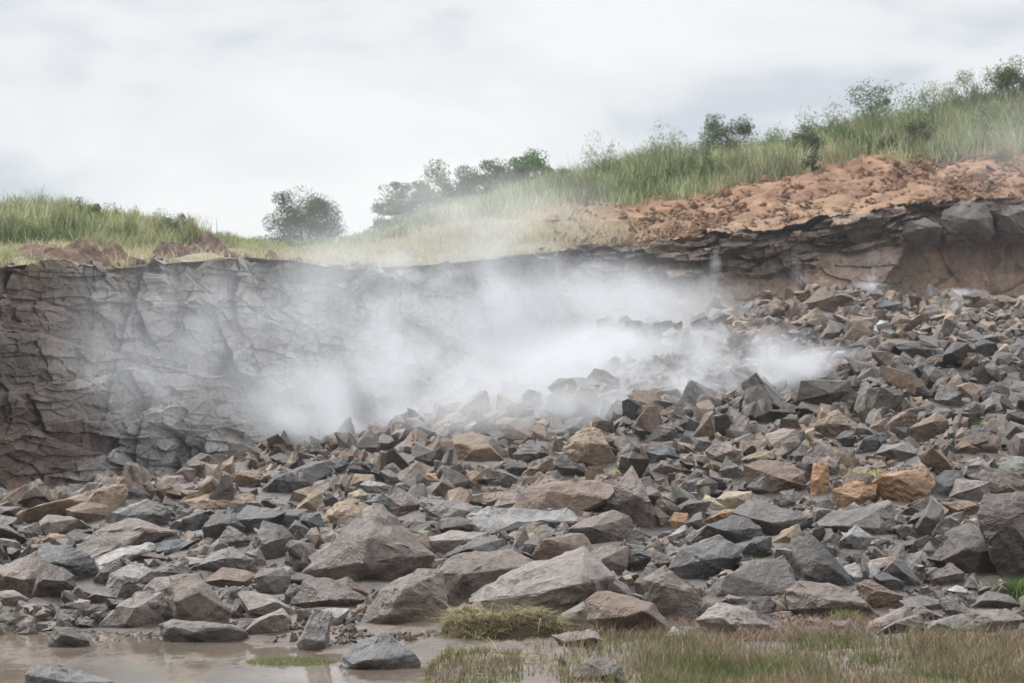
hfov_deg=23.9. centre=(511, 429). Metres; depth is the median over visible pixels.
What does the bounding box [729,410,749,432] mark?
boulder
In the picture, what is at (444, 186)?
tree
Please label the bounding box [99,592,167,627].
boulder
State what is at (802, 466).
boulder
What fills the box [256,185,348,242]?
tree
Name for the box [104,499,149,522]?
boulder
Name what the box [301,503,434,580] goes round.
boulder
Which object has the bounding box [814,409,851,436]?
boulder
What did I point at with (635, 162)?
shrub
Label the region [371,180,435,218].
tree
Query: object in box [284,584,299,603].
boulder
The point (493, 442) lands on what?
boulder
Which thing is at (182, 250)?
earth mound
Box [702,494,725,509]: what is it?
boulder
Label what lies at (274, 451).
boulder
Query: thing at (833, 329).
boulder
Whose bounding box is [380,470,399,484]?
boulder
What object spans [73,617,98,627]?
boulder
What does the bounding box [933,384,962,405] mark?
boulder
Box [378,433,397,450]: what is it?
boulder
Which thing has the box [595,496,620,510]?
boulder
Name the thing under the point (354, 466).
boulder
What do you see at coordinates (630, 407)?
boulder
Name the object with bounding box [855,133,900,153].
shrub
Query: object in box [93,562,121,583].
boulder
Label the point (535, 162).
tree
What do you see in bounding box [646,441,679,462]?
boulder
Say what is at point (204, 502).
boulder
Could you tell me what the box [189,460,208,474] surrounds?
boulder
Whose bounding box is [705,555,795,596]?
boulder
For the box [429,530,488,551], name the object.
boulder
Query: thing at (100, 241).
reed clump
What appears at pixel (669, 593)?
boulder
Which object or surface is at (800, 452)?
boulder
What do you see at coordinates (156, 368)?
cliff
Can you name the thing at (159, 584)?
boulder
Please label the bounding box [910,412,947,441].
boulder
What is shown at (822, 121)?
shrub
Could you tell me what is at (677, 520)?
boulder
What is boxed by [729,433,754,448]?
boulder
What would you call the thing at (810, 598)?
boulder
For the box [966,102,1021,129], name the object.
shrub
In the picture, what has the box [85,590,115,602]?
boulder
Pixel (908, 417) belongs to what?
boulder
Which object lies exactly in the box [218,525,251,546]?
boulder
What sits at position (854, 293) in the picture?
boulder
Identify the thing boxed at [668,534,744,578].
boulder
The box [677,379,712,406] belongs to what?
boulder
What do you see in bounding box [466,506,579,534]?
boulder
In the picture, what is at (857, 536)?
boulder
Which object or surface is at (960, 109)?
shrub
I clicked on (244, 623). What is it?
boulder
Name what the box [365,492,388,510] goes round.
boulder
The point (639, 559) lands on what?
boulder
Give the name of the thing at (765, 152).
shrub
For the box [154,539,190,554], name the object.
boulder
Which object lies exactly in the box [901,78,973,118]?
shrub
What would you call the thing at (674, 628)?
boulder
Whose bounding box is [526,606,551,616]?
boulder
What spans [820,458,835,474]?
boulder
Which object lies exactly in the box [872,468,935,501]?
boulder
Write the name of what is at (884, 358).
boulder
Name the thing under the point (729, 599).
boulder
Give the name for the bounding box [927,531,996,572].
boulder
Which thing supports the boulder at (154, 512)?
on the ground at (420, 650)
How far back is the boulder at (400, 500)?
40.27 m
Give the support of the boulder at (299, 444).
on the rubble
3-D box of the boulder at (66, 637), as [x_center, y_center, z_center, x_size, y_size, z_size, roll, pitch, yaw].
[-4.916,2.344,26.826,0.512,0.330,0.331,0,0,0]
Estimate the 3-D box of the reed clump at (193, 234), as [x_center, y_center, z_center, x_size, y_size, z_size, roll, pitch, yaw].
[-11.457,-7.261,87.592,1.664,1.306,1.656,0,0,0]
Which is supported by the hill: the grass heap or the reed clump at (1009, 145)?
the reed clump at (1009, 145)
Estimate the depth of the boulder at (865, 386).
51.06 m
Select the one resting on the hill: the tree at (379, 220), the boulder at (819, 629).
the tree at (379, 220)
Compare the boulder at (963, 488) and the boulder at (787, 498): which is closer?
the boulder at (787, 498)
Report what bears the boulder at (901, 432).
on the ground at (420, 650)
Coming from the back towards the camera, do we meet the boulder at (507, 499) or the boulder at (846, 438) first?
the boulder at (846, 438)
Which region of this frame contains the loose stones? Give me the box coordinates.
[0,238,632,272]
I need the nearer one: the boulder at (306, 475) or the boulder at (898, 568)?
the boulder at (898, 568)
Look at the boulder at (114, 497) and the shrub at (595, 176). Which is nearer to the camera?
the boulder at (114, 497)
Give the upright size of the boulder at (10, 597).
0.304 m
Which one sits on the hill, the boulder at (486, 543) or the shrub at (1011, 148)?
the shrub at (1011, 148)
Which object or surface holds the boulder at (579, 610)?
on the ground at (420, 650)
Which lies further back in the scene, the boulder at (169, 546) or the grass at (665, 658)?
the boulder at (169, 546)
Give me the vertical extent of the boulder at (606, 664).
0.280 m
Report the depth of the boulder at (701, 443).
46.30 m
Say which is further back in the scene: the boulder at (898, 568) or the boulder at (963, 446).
the boulder at (963, 446)
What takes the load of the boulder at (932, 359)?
on the ground at (420, 650)
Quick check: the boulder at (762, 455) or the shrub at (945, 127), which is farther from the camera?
the shrub at (945, 127)
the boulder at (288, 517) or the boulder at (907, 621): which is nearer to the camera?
the boulder at (907, 621)
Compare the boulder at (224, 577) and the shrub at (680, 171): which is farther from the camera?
the shrub at (680, 171)
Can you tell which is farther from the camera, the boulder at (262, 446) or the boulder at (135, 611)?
the boulder at (262, 446)
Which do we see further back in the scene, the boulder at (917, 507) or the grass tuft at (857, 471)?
the grass tuft at (857, 471)
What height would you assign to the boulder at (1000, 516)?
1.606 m
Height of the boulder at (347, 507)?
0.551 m
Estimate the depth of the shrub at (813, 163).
107.91 m
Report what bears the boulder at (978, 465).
on the ground at (420, 650)
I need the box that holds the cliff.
[0,196,1023,490]
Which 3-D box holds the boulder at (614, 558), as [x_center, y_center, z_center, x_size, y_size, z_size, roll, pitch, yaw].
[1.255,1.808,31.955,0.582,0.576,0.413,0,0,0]
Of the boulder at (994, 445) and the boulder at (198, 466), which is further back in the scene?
the boulder at (198, 466)
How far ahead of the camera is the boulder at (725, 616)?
26.34 m
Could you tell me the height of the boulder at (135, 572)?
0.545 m
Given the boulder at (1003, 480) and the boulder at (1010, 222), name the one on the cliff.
the boulder at (1010, 222)
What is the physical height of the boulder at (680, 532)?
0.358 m
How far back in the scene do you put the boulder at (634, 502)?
37.63 m
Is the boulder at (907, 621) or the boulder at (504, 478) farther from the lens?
the boulder at (504, 478)
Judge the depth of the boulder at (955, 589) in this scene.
29.88 m
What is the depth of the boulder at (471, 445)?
53.08 m
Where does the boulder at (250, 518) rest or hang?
on the ground at (420, 650)
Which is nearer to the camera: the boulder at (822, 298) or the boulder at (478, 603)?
the boulder at (478, 603)
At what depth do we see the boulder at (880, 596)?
29.21 m
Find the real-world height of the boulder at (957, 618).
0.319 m
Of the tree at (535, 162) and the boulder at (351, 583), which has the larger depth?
the tree at (535, 162)
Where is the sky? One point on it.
(213, 109)
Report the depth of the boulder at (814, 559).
30.45 m
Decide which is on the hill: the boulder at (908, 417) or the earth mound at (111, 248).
the earth mound at (111, 248)
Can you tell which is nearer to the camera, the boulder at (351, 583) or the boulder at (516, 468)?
the boulder at (351, 583)
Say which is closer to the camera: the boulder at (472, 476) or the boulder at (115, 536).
the boulder at (115, 536)
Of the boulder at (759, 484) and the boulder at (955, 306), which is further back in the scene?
the boulder at (955, 306)
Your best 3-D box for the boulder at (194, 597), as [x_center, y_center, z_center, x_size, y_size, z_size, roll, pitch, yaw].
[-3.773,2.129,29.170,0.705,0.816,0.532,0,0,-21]
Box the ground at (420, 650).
[2,306,1023,682]
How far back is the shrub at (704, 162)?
110.78 m
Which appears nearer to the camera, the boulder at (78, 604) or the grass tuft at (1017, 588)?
the grass tuft at (1017, 588)
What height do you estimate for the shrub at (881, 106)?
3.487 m
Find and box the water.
[0,630,432,682]
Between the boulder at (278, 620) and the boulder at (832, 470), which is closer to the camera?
the boulder at (278, 620)
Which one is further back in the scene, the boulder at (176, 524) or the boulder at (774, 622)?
the boulder at (176, 524)
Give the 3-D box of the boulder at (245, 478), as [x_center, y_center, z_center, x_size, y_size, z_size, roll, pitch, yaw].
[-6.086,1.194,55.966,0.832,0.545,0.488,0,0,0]
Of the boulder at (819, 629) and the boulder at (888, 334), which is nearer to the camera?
the boulder at (819, 629)
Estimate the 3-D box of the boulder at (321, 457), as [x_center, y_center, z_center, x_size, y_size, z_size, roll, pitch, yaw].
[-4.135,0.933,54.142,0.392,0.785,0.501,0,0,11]
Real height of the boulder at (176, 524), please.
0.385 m
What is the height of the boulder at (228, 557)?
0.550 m
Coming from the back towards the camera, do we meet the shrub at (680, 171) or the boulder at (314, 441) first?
the shrub at (680, 171)
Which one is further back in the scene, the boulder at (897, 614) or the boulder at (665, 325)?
the boulder at (665, 325)
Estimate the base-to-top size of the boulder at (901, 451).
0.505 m
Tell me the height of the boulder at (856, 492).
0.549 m
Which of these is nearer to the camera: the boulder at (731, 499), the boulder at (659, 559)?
the boulder at (659, 559)
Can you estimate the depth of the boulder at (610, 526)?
36.12 m
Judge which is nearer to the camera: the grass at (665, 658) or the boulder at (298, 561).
the grass at (665, 658)
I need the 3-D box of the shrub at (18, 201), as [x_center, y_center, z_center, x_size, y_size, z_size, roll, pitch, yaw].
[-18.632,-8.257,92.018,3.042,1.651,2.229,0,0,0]
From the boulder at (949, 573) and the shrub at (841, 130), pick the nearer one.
the boulder at (949, 573)
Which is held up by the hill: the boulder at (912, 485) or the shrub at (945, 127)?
the shrub at (945, 127)
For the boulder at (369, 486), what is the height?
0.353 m
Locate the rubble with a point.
(762, 335)
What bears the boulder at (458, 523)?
on the ground at (420, 650)
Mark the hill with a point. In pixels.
(842, 197)
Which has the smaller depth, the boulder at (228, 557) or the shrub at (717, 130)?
the boulder at (228, 557)
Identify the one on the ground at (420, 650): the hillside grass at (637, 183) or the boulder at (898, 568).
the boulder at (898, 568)
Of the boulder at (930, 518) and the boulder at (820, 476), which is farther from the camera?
the boulder at (820, 476)
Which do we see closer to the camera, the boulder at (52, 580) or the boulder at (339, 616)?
the boulder at (339, 616)
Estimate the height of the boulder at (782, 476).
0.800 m
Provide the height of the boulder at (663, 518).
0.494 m
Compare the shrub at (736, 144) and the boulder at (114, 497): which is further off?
the shrub at (736, 144)
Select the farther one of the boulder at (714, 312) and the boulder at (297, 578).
the boulder at (714, 312)
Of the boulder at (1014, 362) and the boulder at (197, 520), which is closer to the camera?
the boulder at (197, 520)
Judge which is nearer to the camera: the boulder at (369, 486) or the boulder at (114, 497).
the boulder at (369, 486)
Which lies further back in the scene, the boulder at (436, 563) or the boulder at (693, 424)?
the boulder at (693, 424)
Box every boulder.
[0,551,45,595]
[0,590,28,605]
[15,489,96,523]
[16,522,42,537]
[25,664,113,682]
[30,562,75,597]
[37,544,97,579]
[38,515,90,534]
[43,533,67,544]
[43,615,53,620]
[48,626,90,646]
[58,600,90,608]
[65,501,110,521]
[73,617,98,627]
[76,518,176,557]
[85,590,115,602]
[86,483,127,511]
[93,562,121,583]
[95,542,155,564]
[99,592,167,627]
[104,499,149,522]
[105,561,152,588]
[119,481,150,498]
[128,499,171,525]
[135,552,167,562]
[139,560,189,583]
[144,576,170,596]
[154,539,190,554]
[158,619,248,641]
[169,573,231,621]
[170,516,187,528]
[174,466,195,482]
[175,509,209,531]
[182,491,255,509]
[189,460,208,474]
[198,547,257,572]
[202,514,245,539]
[204,567,255,586]
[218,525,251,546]
[228,603,242,617]
[232,470,261,486]
[236,505,286,532]
[237,590,295,617]
[238,618,255,629]
[245,548,265,565]
[245,608,290,634]
[253,567,290,593]
[256,443,266,450]
[256,521,293,559]
[262,460,332,492]
[269,448,280,455]
[276,509,307,525]
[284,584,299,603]
[286,451,295,464]
[288,520,309,534]
[289,483,320,501]
[290,572,314,584]
[290,577,365,607]
[295,440,305,448]
[295,559,308,570]
[296,491,320,511]
[297,609,332,649]
[299,512,325,530]
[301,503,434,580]
[310,436,321,445]
[312,608,349,624]
[317,454,326,459]
[322,498,368,522]
[331,456,349,472]
[336,417,354,435]
[336,577,368,596]
[339,632,420,668]
[347,458,383,480]
[347,489,368,500]
[350,473,375,487]
[360,480,390,492]
[361,568,447,623]
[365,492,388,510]
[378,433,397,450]
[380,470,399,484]
[388,486,419,516]
[412,441,426,446]
[417,499,482,519]
[423,473,437,482]
[428,558,446,568]
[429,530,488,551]
[431,474,454,496]
[436,549,534,606]
[439,609,455,624]
[440,516,475,533]
[443,536,507,557]
[452,430,503,461]
[465,470,480,487]
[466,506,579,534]
[467,601,485,613]
[469,546,614,617]
[477,433,505,456]
[480,490,508,507]
[489,469,518,486]
[494,489,519,507]
[504,461,527,475]
[511,479,614,512]
[512,440,548,463]
[515,384,538,398]
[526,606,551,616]
[532,533,593,560]
[534,475,558,485]
[537,532,552,544]
[543,387,577,422]
[551,629,602,648]
[553,455,585,475]
[553,601,592,630]
[559,656,566,665]
[562,416,590,435]
[564,425,616,465]
[568,510,634,543]
[573,658,626,682]
[584,591,670,635]
[590,545,628,574]
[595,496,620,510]
[609,571,633,596]
[614,465,659,526]
[622,399,647,420]
[627,549,652,570]
[631,378,660,389]
[634,561,656,593]
[641,565,699,621]
[645,422,681,440]
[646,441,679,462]
[651,460,682,473]
[651,550,670,568]
[653,320,675,330]
[654,505,670,526]
[666,525,688,540]
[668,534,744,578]
[668,627,684,634]
[669,512,688,527]
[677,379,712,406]
[677,477,701,491]
[680,367,703,379]
[684,416,699,430]
[688,515,762,544]
[692,437,711,450]
[696,602,768,634]
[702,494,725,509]
[704,509,732,522]
[705,442,741,463]
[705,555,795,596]
[708,308,730,317]
[716,491,751,507]
[719,456,744,477]
[721,594,745,603]
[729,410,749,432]
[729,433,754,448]
[732,497,813,534]
[741,373,781,401]
[741,451,774,462]
[743,459,806,492]
[743,536,771,556]
[745,472,769,492]
[758,406,796,421]
[765,620,784,633]
[772,524,802,542]
[779,489,795,506]
[784,581,879,619]
[789,445,807,460]
[792,532,854,585]
[795,463,810,478]
[796,290,810,302]
[800,286,856,311]
[801,307,825,320]
[808,627,828,633]
[810,461,829,495]
[811,507,895,534]
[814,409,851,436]
[819,320,844,338]
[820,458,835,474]
[829,619,856,630]
[832,480,877,506]
[836,430,856,446]
[838,289,859,297]
[840,524,872,549]
[843,562,883,580]
[850,302,866,314]
[855,431,886,453]
[856,580,903,607]
[857,381,871,393]
[864,604,912,629]
[871,351,893,365]
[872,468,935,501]
[873,572,904,589]
[874,299,898,311]
[874,325,878,334]
[876,320,888,327]
[876,442,916,460]
[880,614,925,633]
[881,554,924,585]
[882,330,898,338]
[884,407,919,436]
[891,426,907,438]
[899,595,941,609]
[900,496,929,514]
[901,218,942,246]
[905,330,919,339]
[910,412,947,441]
[912,605,943,620]
[914,499,943,536]
[922,613,968,633]
[925,352,944,365]
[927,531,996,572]
[930,470,963,494]
[931,563,964,585]
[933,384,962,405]
[939,592,964,615]
[941,203,993,245]
[942,500,979,514]
[947,297,961,315]
[947,585,977,594]
[949,478,989,499]
[955,439,977,453]
[959,609,1023,631]
[961,458,989,479]
[966,337,990,342]
[967,468,1023,493]
[969,337,997,355]
[970,425,994,434]
[970,591,1019,608]
[977,435,1001,452]
[977,491,1023,579]
[986,356,1021,364]
[996,205,1023,242]
[997,453,1023,478]
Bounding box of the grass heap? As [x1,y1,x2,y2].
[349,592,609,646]
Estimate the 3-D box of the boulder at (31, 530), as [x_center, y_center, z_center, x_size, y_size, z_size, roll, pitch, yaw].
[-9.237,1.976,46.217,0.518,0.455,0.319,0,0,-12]
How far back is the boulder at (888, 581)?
30.12 m
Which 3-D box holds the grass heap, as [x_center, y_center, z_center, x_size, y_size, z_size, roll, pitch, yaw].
[0.079,2.023,26.529,4.232,0.593,3.678,0,0,-45]
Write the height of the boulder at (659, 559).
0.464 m
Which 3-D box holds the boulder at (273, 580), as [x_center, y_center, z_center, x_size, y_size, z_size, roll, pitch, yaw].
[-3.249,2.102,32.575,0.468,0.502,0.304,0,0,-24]
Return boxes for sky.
[0,0,1023,242]
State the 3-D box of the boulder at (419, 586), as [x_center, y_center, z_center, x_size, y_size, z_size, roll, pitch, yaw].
[-1.265,2.054,28.131,1.045,0.878,0.876,0,0,0]
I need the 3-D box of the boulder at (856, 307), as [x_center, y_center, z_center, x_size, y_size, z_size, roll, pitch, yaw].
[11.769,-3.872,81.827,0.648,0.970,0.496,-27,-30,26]
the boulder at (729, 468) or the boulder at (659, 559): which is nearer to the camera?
the boulder at (659, 559)
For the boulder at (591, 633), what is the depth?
24.93 m
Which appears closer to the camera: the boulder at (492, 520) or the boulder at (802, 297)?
the boulder at (492, 520)
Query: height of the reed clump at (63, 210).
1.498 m
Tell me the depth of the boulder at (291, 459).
59.36 m
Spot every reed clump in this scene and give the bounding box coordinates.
[0,209,37,233]
[37,198,88,232]
[78,228,115,249]
[120,210,145,240]
[139,211,172,239]
[171,212,217,245]
[219,231,238,248]
[989,127,1019,158]
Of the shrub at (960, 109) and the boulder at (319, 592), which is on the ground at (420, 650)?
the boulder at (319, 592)
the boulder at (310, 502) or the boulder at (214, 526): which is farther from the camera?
the boulder at (310, 502)
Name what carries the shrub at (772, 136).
on the hill
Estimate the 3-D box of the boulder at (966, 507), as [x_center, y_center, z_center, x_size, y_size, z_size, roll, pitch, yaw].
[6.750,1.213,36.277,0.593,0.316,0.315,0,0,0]
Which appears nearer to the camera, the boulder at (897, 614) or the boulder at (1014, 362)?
the boulder at (897, 614)
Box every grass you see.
[0,81,1023,251]
[0,195,691,271]
[246,610,1023,682]
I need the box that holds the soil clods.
[543,143,1023,251]
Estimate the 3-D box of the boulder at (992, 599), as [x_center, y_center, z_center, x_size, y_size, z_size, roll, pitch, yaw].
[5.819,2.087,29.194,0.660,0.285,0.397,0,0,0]
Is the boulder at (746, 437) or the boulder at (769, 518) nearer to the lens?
the boulder at (769, 518)
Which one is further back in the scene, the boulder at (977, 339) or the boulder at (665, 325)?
the boulder at (665, 325)
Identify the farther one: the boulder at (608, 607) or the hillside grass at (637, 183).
the hillside grass at (637, 183)
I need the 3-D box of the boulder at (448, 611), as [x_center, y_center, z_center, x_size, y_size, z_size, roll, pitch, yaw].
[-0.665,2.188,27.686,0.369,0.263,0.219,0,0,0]
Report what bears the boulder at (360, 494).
on the ground at (420, 650)
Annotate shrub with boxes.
[4,194,36,212]
[17,220,73,241]
[52,196,101,219]
[93,202,139,220]
[152,208,196,231]
[541,168,574,181]
[566,174,617,191]
[567,130,641,175]
[613,152,666,180]
[628,121,690,165]
[653,164,695,189]
[675,147,727,180]
[686,113,756,158]
[713,129,781,157]
[741,145,778,163]
[754,121,801,144]
[786,121,827,155]
[792,96,856,134]
[801,150,826,171]
[826,122,873,148]
[845,77,903,125]
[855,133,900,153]
[856,83,932,127]
[890,114,938,147]
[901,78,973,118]
[926,95,977,121]
[929,121,963,139]
[943,65,1000,117]
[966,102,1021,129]
[976,134,1022,162]
[982,55,1023,111]
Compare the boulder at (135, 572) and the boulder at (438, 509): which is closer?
the boulder at (135, 572)
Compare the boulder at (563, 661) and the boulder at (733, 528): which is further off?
the boulder at (733, 528)
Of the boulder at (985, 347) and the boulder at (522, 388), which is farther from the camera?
the boulder at (985, 347)
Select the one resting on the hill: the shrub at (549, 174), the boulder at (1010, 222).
the shrub at (549, 174)
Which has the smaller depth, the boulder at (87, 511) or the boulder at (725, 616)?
the boulder at (725, 616)
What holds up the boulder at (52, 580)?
on the ground at (420, 650)
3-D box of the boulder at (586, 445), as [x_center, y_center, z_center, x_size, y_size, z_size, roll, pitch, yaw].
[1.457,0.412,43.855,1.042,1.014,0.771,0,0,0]
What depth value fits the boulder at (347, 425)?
64.22 m
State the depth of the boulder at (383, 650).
24.32 m
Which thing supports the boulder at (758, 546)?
on the ground at (420, 650)
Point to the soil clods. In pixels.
(927, 168)
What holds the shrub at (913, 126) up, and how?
on the hill
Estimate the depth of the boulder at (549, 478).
39.04 m
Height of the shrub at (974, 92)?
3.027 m
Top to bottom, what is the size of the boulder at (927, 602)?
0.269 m
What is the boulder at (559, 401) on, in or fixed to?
on the ground at (420, 650)
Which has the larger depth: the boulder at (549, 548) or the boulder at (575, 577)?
the boulder at (549, 548)
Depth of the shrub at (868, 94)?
121.75 m
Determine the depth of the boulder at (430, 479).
48.40 m
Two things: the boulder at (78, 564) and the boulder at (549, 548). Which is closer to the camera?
the boulder at (78, 564)
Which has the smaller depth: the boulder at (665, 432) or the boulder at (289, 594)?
the boulder at (289, 594)
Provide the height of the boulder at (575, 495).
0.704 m
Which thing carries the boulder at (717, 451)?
on the ground at (420, 650)
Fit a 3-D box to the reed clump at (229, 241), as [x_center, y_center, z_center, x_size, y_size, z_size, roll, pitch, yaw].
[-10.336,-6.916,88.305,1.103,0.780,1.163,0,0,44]
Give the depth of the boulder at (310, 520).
40.92 m
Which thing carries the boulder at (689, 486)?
on the ground at (420, 650)
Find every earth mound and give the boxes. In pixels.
[16,243,98,267]
[65,237,110,266]
[101,241,127,260]
[150,241,196,264]
[186,232,236,265]
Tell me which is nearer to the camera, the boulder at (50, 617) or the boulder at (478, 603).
the boulder at (478, 603)
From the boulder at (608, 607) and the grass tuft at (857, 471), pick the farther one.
the grass tuft at (857, 471)
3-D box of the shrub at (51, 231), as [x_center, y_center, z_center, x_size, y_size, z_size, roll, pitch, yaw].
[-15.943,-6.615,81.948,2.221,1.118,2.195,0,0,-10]
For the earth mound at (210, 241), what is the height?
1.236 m
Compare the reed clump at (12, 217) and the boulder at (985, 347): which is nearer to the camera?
the boulder at (985, 347)
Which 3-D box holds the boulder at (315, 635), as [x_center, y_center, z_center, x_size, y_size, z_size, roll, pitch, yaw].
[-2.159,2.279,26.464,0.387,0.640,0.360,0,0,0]
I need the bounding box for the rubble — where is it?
[0,283,1023,645]
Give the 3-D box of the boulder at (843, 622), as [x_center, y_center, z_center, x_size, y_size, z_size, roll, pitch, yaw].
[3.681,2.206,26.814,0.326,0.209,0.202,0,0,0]
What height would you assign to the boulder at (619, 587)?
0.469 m
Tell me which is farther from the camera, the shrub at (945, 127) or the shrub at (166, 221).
the shrub at (945, 127)
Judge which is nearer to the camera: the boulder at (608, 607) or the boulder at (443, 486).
the boulder at (608, 607)
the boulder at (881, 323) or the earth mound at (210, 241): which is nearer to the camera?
the boulder at (881, 323)
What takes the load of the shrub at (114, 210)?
on the hill
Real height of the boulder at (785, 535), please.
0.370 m
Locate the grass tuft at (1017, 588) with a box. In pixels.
[972,573,1023,600]
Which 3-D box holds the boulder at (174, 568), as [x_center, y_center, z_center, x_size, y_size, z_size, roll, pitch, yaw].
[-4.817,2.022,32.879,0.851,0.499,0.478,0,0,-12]
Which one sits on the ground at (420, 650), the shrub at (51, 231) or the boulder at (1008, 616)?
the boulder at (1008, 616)
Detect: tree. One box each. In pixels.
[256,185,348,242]
[369,216,396,228]
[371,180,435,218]
[418,159,487,204]
[454,158,523,194]
[502,147,556,185]
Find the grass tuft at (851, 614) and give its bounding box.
[817,607,869,620]
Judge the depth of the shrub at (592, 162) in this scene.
115.42 m
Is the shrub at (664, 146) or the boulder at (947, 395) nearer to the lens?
the boulder at (947, 395)
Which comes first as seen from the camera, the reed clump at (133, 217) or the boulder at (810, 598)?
the boulder at (810, 598)
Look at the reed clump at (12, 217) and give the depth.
81.38 m
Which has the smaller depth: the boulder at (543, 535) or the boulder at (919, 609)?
the boulder at (919, 609)
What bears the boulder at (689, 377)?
on the ground at (420, 650)
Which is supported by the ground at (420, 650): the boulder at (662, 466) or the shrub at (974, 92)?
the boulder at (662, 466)
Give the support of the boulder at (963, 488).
on the ground at (420, 650)
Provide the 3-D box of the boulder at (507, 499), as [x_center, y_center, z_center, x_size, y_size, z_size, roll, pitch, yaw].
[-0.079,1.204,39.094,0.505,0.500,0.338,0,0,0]
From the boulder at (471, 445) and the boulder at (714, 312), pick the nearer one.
the boulder at (471, 445)
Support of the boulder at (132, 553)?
on the ground at (420, 650)
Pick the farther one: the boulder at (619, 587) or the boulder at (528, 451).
the boulder at (528, 451)
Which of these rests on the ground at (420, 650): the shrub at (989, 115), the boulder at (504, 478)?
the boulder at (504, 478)
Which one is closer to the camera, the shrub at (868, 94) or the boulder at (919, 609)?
the boulder at (919, 609)
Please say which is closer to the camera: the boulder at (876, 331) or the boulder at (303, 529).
the boulder at (303, 529)
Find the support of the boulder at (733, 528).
on the ground at (420, 650)
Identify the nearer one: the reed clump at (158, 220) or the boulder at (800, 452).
the boulder at (800, 452)
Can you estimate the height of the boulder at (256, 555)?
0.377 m
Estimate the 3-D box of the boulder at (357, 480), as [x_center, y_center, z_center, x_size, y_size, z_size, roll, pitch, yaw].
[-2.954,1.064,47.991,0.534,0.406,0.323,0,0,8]
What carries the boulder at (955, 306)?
on the ground at (420, 650)
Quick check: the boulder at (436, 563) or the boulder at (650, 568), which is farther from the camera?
the boulder at (436, 563)
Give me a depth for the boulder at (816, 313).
73.41 m
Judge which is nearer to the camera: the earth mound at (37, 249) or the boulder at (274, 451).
the boulder at (274, 451)
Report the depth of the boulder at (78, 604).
30.83 m
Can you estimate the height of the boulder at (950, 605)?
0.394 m
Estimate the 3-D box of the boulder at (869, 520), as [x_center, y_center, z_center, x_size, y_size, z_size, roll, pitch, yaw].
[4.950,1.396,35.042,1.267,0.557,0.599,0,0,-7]
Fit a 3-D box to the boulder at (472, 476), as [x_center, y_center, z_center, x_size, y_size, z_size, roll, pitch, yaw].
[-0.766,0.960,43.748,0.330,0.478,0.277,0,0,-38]
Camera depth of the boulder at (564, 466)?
43.13 m
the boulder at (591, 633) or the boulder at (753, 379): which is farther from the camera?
the boulder at (753, 379)
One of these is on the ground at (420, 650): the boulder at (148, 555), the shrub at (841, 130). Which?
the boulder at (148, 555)
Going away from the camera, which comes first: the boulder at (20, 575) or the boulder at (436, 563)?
the boulder at (20, 575)
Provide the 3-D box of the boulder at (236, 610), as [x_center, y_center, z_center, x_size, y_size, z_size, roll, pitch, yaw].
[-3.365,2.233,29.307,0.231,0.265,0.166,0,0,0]
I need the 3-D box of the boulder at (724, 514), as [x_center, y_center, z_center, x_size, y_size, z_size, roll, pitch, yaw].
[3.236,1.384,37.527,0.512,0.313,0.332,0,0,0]
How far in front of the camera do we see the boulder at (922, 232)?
98.27 m
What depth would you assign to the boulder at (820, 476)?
39.39 m
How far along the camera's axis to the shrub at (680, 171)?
107.93 m
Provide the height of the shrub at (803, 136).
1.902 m
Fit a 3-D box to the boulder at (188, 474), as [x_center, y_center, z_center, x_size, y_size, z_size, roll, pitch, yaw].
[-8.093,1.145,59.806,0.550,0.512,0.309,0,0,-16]
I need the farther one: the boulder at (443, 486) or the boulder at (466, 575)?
the boulder at (443, 486)
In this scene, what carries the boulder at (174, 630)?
on the ground at (420, 650)
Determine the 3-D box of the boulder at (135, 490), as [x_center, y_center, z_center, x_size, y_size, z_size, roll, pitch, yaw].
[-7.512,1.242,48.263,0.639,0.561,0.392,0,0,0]
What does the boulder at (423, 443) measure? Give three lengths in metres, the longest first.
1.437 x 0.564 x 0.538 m
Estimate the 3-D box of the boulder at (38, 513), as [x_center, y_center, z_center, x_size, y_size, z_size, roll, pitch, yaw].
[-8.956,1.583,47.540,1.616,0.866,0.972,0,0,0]
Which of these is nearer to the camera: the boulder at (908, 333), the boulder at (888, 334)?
the boulder at (888, 334)
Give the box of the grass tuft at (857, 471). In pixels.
[835,465,900,479]
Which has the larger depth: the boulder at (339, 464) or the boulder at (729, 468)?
the boulder at (339, 464)
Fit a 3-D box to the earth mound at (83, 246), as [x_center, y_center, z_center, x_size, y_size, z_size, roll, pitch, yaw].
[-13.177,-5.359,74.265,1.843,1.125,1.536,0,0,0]
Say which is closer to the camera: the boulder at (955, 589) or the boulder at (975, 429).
the boulder at (955, 589)
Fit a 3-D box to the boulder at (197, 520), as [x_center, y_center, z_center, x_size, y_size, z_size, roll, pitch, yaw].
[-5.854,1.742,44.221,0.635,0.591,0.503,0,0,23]
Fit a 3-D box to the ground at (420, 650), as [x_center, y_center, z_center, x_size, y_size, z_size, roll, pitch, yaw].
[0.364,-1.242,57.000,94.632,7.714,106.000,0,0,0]
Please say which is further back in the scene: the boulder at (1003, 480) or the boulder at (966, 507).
the boulder at (1003, 480)
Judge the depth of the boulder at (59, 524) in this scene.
46.19 m
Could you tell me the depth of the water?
24.96 m
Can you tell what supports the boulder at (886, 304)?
on the ground at (420, 650)
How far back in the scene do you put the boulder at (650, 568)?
30.45 m
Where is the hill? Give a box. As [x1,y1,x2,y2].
[0,141,1023,270]
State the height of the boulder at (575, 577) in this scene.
1.172 m
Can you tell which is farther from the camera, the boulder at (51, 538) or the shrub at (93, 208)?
the shrub at (93, 208)
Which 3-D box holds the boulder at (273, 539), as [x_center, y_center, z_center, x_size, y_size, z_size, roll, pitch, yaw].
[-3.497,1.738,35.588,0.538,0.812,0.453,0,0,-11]
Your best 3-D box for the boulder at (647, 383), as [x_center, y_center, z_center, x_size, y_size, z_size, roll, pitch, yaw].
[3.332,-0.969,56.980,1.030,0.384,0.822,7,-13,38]

